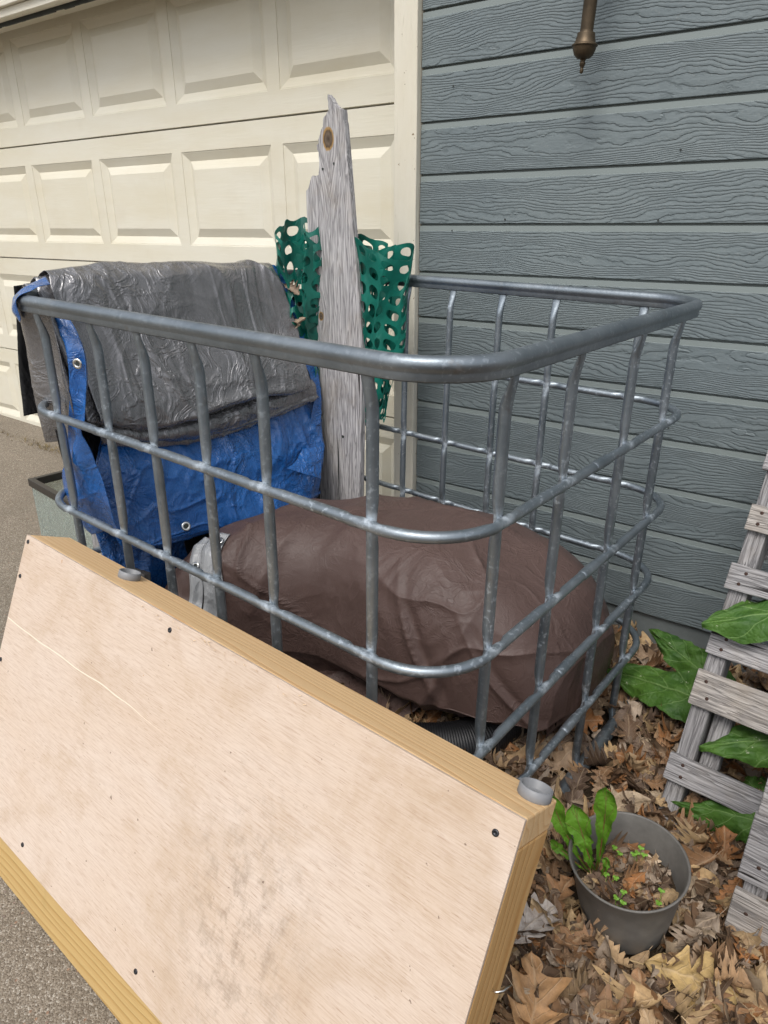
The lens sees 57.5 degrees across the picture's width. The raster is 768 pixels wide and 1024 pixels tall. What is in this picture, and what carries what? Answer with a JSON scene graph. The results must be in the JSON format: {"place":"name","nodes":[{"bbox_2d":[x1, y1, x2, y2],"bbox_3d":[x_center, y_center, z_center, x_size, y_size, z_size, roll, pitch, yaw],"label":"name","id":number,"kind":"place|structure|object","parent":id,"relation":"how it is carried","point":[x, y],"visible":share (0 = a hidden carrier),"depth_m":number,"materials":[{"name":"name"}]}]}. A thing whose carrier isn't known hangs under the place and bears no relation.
{"place":"outdoors","nodes":[
{"label":"outdoors","id":0,"kind":"place"},
{"bbox_2d":[1,431,58,456],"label":"crack grass","id":1,"kind":"structure","parent":0,"point":[55,448],"depth_m":3.90,"materials":[{"name":"plant"}]},
{"bbox_2d":[0,414,120,1023],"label":"driveway","id":2,"kind":"structure","parent":0,"point":[42,980],"depth_m":1.28,"materials":[{"name":"concrete"}]},
{"bbox_2d":[28,470,92,548],"bbox_3d":[-0.884,0.108,2.297,0.512,0.405,0.272,20,30,38],"label":"glass tank","id":3,"kind":"object","parent":2,"relation":"on","point":[54,520],"visible":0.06,"depth_m":2.25,"materials":[{"name":"glass"}]},
{"bbox_2d":[92,534,101,554],"bbox_3d":[-0.793,0.201,2.008,0.025,0.470,0.110,-12,17,-41],"label":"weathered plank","id":4,"kind":"object","parent":2,"relation":"on","point":[95,541],"depth_m":1.99,"materials":[{"name":"grey wood"}]},
{"bbox_2d":[135,568,150,580],"bbox_3d":[-0.668,0.320,1.869,0.140,0.360,0.024,11,17,32],"label":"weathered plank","id":5,"kind":"object","parent":2,"relation":"on","point":[146,575],"visible":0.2,"depth_m":1.79,"materials":[{"name":"grey wood"}]},
{"bbox_2d":[0,535,555,1023],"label":"wooden box panel","id":6,"kind":"object","parent":2,"relation":"on","point":[206,817],"visible":1,"depth_m":1.03,"materials":[{"name":"brown wood"}]},
{"bbox_2d":[306,95,366,499],"bbox_3d":[-0.140,-0.422,2.137,0.213,1.479,0.019,18,29,35],"label":"broken board","id":7,"kind":"object","parent":2,"relation":"on","point":[330,203],"visible":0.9,"depth_m":2.03,"materials":[{"name":"wood"}]},
{"bbox_2d":[15,269,702,793],"bbox_3d":[-0.058,0.019,1.703,1.207,1.058,1.021,18,29,35],"label":"tank cage","id":8,"kind":"object","parent":2,"relation":"on","point":[447,369],"visible":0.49,"depth_m":1.23,"materials":[{"name":"metal"}]},
{"bbox_2d":[14,260,319,554],"bbox_3d":[-0.470,-0.138,1.981,0.244,1.090,0.950,18,29,35],"label":"grey tarp","id":9,"kind":"object","parent":8,"relation":"hanging from","point":[247,294],"visible":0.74,"depth_m":1.73,"materials":[{"name":"grey plastic"}]},
{"bbox_2d":[12,265,324,587],"bbox_3d":[-0.455,-0.107,1.932,0.221,1.069,0.917,16,28,32],"label":"blue tarp","id":10,"kind":"object","parent":8,"relation":"hanging from","point":[297,444],"visible":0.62,"depth_m":1.82,"materials":[{"name":"plastic"}]},
{"bbox_2d":[274,217,413,422],"bbox_3d":[-0.115,-0.528,2.088,0.421,0.648,0.169,8,24,17],"label":"fencing","id":11,"kind":"object","parent":8,"relation":"on","point":[375,262],"visible":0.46,"depth_m":2.01,"materials":[{"name":"green plastic"}]},
{"bbox_2d":[282,280,299,294],"bbox_3d":[-0.271,-0.652,2.014,0.067,0.040,0.036,33,-11,2],"label":"oak leaf","id":12,"kind":"object","parent":11,"relation":"attached to","point":[294,288],"visible":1,"depth_m":2.03,"materials":[{"name":"brown plant"}]},
{"bbox_2d":[293,317,305,327],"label":"oak leaf","id":13,"kind":"object","parent":11,"relation":"attached to","point":[299,320],"visible":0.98,"depth_m":2.06,"materials":[{"name":"brown plant"}]},
{"bbox_2d":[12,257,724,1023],"bbox_3d":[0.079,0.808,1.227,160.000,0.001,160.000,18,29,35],"label":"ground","id":14,"kind":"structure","parent":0,"point":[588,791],"depth_m":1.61,"materials":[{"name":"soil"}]},
{"bbox_2d":[0,0,767,673],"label":"house wall","id":15,"kind":"structure","parent":14,"relation":"on","point":[634,156],"depth_m":1.87,"materials":[{"name":"paint"}]},
{"bbox_2d":[0,0,393,496],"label":"garage door","id":16,"kind":"structure","parent":15,"relation":"attached to","point":[219,185],"depth_m":2.85,"materials":[{"name":"paint"}]},
{"bbox_2d":[0,347,393,496],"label":"door section","id":17,"kind":"structure","parent":16,"relation":"in","point":[11,405],"depth_m":4.23,"materials":[{"name":"paint"}]},
{"bbox_2d":[0,257,393,416],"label":"door section","id":18,"kind":"structure","parent":16,"relation":"in","point":[13,271],"depth_m":3.89,"materials":[{"name":"paint"}]},
{"bbox_2d":[0,104,393,270],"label":"door section","id":19,"kind":"structure","parent":16,"relation":"in","point":[220,193],"depth_m":2.95,"materials":[{"name":"paint"}]},
{"bbox_2d":[0,0,393,148],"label":"door section","id":20,"kind":"structure","parent":16,"relation":"in","point":[118,67],"depth_m":2.72,"materials":[{"name":"paint"}]},
{"bbox_2d":[572,0,597,73],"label":"wall lantern","id":21,"kind":"object","parent":15,"relation":"attached to","point":[584,45],"depth_m":1.59,"materials":[{"name":"brown metal"}]},
{"bbox_2d":[340,620,767,1023],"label":"leaf litter","id":22,"kind":"object","parent":14,"relation":"on","point":[609,983],"visible":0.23,"depth_m":1.30,"materials":[{"name":"brown plant"}]},
{"bbox_2d":[164,494,614,737],"bbox_3d":[-0.004,0.221,1.910,1.225,0.504,0.620,8,24,16],"label":"brown tarp","id":23,"kind":"object","parent":22,"relation":"on","point":[430,603],"visible":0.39,"depth_m":1.67,"materials":[{"name":"brown fabric"}]},
{"bbox_2d":[412,717,527,760],"bbox_3d":[0.060,0.531,1.694,0.657,0.114,0.223,-1,23,-4],"label":"drain pipe","id":24,"kind":"object","parent":22,"relation":"on","point":[460,733],"visible":0.2,"depth_m":1.63,"materials":[{"name":"black plastic"}]},
{"bbox_2d":[514,892,560,943],"bbox_3d":[0.256,0.725,1.238,0.133,0.036,0.077,-21,38,-29],"label":"oak leaf","id":25,"kind":"object","parent":22,"relation":"on","point":[534,919],"visible":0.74,"depth_m":1.25,"materials":[{"name":"grey plant"}]},
{"bbox_2d":[507,951,572,1023],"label":"oak leaf","id":26,"kind":"object","parent":22,"relation":"on","point":[533,1009],"visible":1,"depth_m":1.12,"materials":[{"name":"brown plant"}]},
{"bbox_2d":[629,945,740,1012],"bbox_3d":[0.497,0.778,1.167,0.181,0.030,0.111,3,29,20],"label":"oak leaf","id":27,"kind":"object","parent":22,"relation":"on","point":[681,974],"visible":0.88,"depth_m":1.17,"materials":[{"name":"beige plant"}]},
{"bbox_2d":[606,600,767,843],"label":"burdock plant","id":28,"kind":"object","parent":22,"relation":"on","point":[743,622],"visible":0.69,"depth_m":1.49,"materials":[{"name":"green plant"}]},
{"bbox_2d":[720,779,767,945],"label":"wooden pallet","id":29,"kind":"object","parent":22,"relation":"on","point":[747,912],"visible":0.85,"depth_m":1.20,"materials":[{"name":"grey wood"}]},
{"bbox_2d":[568,811,690,954],"bbox_3d":[0.437,0.682,1.267,0.205,0.160,0.205,15,32,37],"label":"plant pot","id":30,"kind":"object","parent":14,"relation":"on","point":[640,922],"visible":0.9,"depth_m":1.24,"materials":[{"name":"grey plastic"}]},
{"bbox_2d":[550,787,616,875],"bbox_3d":[0.349,0.560,1.248,0.129,0.216,0.030,18,29,35],"label":"dandelion","id":31,"kind":"object","parent":30,"relation":"in","point":[575,822],"visible":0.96,"depth_m":1.25,"materials":[{"name":"green plant"}]},
{"bbox_2d":[603,872,618,881],"bbox_3d":[0.401,0.652,1.241,0.028,0.023,0.013,18,29,35],"label":"clover sprig","id":32,"kind":"object","parent":30,"relation":"in","point":[605,874],"visible":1,"depth_m":1.24,"materials":[{"name":"green plant"}]},
{"bbox_2d":[612,845,622,855],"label":"clover sprig","id":33,"kind":"object","parent":30,"relation":"in","point":[615,848],"visible":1,"depth_m":1.29,"materials":[{"name":"green plant"}]},
{"bbox_2d":[613,889,626,906],"bbox_3d":[0.404,0.667,1.200,0.022,0.028,0.028,8,24,18],"label":"clover sprig","id":34,"kind":"object","parent":30,"relation":"in","point":[623,892],"visible":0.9,"depth_m":1.20,"materials":[{"name":"green plant"}]},
{"bbox_2d":[630,845,647,860],"bbox_3d":[0.463,0.630,1.282,0.029,0.031,0.028,2,23,3],"label":"clover sprig","id":35,"kind":"object","parent":30,"relation":"in","point":[636,853],"visible":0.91,"depth_m":1.27,"materials":[{"name":"green plant"}]},
{"bbox_2d":[656,887,664,907],"bbox_3d":[0.472,0.667,1.201,0.012,0.028,0.031,13,26,27],"label":"clover sprig","id":36,"kind":"object","parent":30,"relation":"in","point":[658,903],"visible":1,"depth_m":1.20,"materials":[{"name":"green plant"}]},
{"bbox_2d":[658,451,767,852],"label":"wooden pallet","id":37,"kind":"object","parent":14,"relation":"on","point":[720,702],"visible":0.77,"depth_m":1.48,"materials":[{"name":"grey wood"}]}
]}

